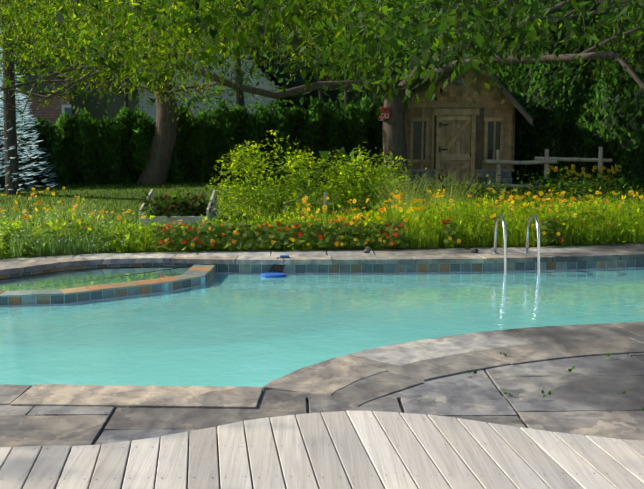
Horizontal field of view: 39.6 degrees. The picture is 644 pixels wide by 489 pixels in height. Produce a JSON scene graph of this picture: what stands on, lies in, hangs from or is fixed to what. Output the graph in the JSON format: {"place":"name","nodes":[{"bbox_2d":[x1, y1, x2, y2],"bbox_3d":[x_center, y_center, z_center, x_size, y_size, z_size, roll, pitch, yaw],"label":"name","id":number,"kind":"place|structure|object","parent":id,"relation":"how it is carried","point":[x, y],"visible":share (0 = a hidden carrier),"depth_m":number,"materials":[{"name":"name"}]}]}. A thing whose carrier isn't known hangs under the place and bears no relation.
{"place":"outdoors","nodes":[
{"label":"outdoors","id":0,"kind":"place"},
{"bbox_2d":[0,265,191,290],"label":"spa water","id":1,"kind":"structure","parent":0,"point":[71,278],"depth_m":11.41,"materials":[{"name":"green liquid"}]},
{"bbox_2d":[25,90,279,124],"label":"house","id":2,"kind":"structure","parent":0,"point":[151,110],"depth_m":40.42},
{"bbox_2d":[24,28,284,117],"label":"house roof","id":3,"kind":"structure","parent":2,"relation":"attached to","point":[67,109],"depth_m":40.26,"materials":[{"name":"grey"}]},
{"bbox_2d":[0,268,643,390],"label":"pool water","id":4,"kind":"structure","parent":0,"point":[237,330],"depth_m":9.30,"materials":[{"name":"teal liquid"}]},
{"bbox_2d":[0,410,643,488],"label":"deck","id":5,"kind":"structure","parent":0,"point":[282,449],"depth_m":4.37,"materials":[{"name":"grey wood"}]},
{"bbox_2d":[124,430,248,476],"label":"deck board gaps","id":6,"kind":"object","parent":5,"relation":"attached to","point":[188,452],"depth_m":4.76,"materials":[{"name":"wood"}]},
{"bbox_2d":[18,418,640,479],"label":"deck screws","id":7,"kind":"object","parent":5,"relation":"on","point":[341,444],"visible":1,"depth_m":4.17,"materials":[{"name":"grey metal"}]},
{"bbox_2d":[0,180,643,259],"bbox_3d":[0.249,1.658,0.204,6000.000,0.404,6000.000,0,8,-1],"label":"lawn","id":8,"kind":"structure","parent":0,"point":[126,202],"depth_m":19.28,"materials":[{"name":"green plant"}]},
{"bbox_2d":[0,126,5,190],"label":"spruce","id":9,"kind":"object","parent":8,"relation":"on","point":[2,181],"depth_m":21.11,"materials":[{"name":"plant"}]},
{"bbox_2d":[0,24,60,191],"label":"blue spruce","id":10,"kind":"object","parent":8,"relation":"on","point":[35,137],"visible":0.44,"depth_m":21.22,"materials":[{"name":"teal plant"}]},
{"bbox_2d":[0,0,372,131],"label":"canopy","id":11,"kind":"object","parent":8,"relation":"on","point":[114,29],"visible":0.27,"depth_m":20.98,"materials":[{"name":"green plant"}]},
{"bbox_2d":[139,189,326,227],"bbox_3d":[-1.605,-0.705,16.734,3.350,0.600,1.625,0,8,-1],"label":"raised bed","id":12,"kind":"object","parent":8,"relation":"on","point":[176,218],"visible":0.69,"depth_m":15.95,"materials":[{"name":"stone"}]},
{"bbox_2d":[0,0,467,119],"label":"foliage","id":13,"kind":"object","parent":8,"relation":"on","point":[102,106],"depth_m":43.76,"materials":[{"name":"green plant"}]},
{"bbox_2d":[11,0,466,122],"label":"foliage","id":14,"kind":"object","parent":8,"relation":"on","point":[301,101],"depth_m":33.26,"materials":[{"name":"green plant"}]},
{"bbox_2d":[229,136,385,215],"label":"bush stems","id":15,"kind":"object","parent":8,"relation":"on","point":[301,173],"visible":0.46,"depth_m":17.19,"materials":[{"name":"green plant"}]},
{"bbox_2d":[93,251,525,444],"bbox_3d":[0.075,1.013,7.390,18.000,0.265,14.420,0,8,-1],"label":"joint","id":16,"kind":"object","parent":8,"relation":"on","point":[307,406],"depth_m":5.89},
{"bbox_2d":[0,244,643,488],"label":"patio slabs","id":17,"kind":"structure","parent":16,"relation":"on","point":[584,398],"depth_m":5.85,"materials":[{"name":"stone"}]},
{"bbox_2d":[260,255,288,277],"bbox_3d":[-0.577,0.305,12.127,0.310,0.255,0.560,6,9,37],"label":"pool skimmer float","id":18,"kind":"object","parent":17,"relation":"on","point":[273,275],"visible":0.81,"depth_m":11.96,"materials":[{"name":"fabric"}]},
{"bbox_2d":[269,257,289,272],"bbox_3d":[-0.582,0.281,12.179,0.151,0.201,0.324,4,9,29],"label":"critter escape ramp","id":19,"kind":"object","parent":18,"relation":"on","point":[278,266],"visible":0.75,"depth_m":12.15,"materials":[{"name":"plastic"}]},
{"bbox_2d":[0,250,643,410],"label":"coping","id":20,"kind":"object","parent":17,"relation":"on","point":[359,378],"visible":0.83,"depth_m":7.07,"materials":[{"name":"stone"}]},
{"bbox_2d":[247,246,477,252],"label":"rocks","id":21,"kind":"object","parent":17,"relation":"on","point":[368,249],"visible":0.96,"depth_m":12.86,"materials":[{"name":"stone"}]},
{"bbox_2d":[492,214,539,274],"bbox_3d":[2.713,0.380,12.426,0.560,1.593,0.907,0,8,-1],"label":"ladder","id":22,"kind":"object","parent":17,"relation":"on","point":[499,216],"visible":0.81,"depth_m":12.19,"materials":[{"name":"silver metal"}]},
{"bbox_2d":[0,130,643,409],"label":"garden","id":23,"kind":"object","parent":8,"relation":"on","point":[177,235],"depth_m":14.10,"materials":[{"name":"green plant"}]},
{"bbox_2d":[0,0,643,189],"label":"evergreens","id":24,"kind":"object","parent":8,"relation":"on","point":[62,130],"visible":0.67,"depth_m":22.81,"materials":[{"name":"green plant"}]},
{"bbox_2d":[0,0,643,193],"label":"tree","id":25,"kind":"object","parent":8,"relation":"on","point":[157,168],"visible":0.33,"depth_m":20.42,"materials":[{"name":"brown plant"}]},
{"bbox_2d":[0,0,643,123],"bbox_3d":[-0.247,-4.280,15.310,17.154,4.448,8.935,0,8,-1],"label":"tree foliage","id":26,"kind":"object","parent":25,"relation":"attached to","point":[199,20],"visible":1,"depth_m":13.91,"materials":[{"name":"green plant"}]},
{"bbox_2d":[379,96,389,118],"bbox_3d":[1.460,-3.201,20.828,0.255,0.535,0.200,0,8,-1],"label":"birdhouse","id":27,"kind":"object","parent":25,"relation":"attached to","point":[385,113],"visible":0.94,"depth_m":20.77,"materials":[{"name":"paint"}]},
{"bbox_2d":[9,259,635,390],"bbox_3d":[0.081,1.298,9.548,18.528,1.430,6.350,-1,8,-6],"label":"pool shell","id":28,"kind":"object","parent":8,"relation":"in","point":[366,264],"depth_m":12.25},
{"bbox_2d":[1,266,215,304],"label":"spa","id":29,"kind":"object","parent":28,"relation":"on","point":[202,280],"visible":0.06,"depth_m":10.75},
{"bbox_2d":[0,259,643,305],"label":"tiles","id":30,"kind":"object","parent":28,"relation":"attached to","point":[196,271],"visible":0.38,"depth_m":12.21,"materials":[{"name":"stone"}]},
{"bbox_2d":[0,267,643,306],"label":"waterline scale","id":31,"kind":"object","parent":28,"relation":"attached to","point":[319,273],"visible":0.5,"depth_m":12.24,"materials":[{"name":"tile"}]},
{"bbox_2d":[26,0,643,189],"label":"evergreen trees","id":32,"kind":"object","parent":8,"relation":"on","point":[633,127],"visible":0.06,"depth_m":22.95,"materials":[{"name":"green plant"}]},
{"bbox_2d":[378,41,532,188],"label":"shed","id":33,"kind":"structure","parent":8,"relation":"on","point":[462,135],"depth_m":21.55,"materials":[{"name":"brown wood"}]},
{"bbox_2d":[485,147,612,190],"bbox_3d":[5.433,-1.753,21.386,3.113,1.154,0.216,-1,8,-4],"label":"rail fence","id":34,"kind":"object","parent":8,"relation":"on","point":[547,159],"visible":0.67,"depth_m":21.29,"materials":[{"name":"grey wood"}]}
]}

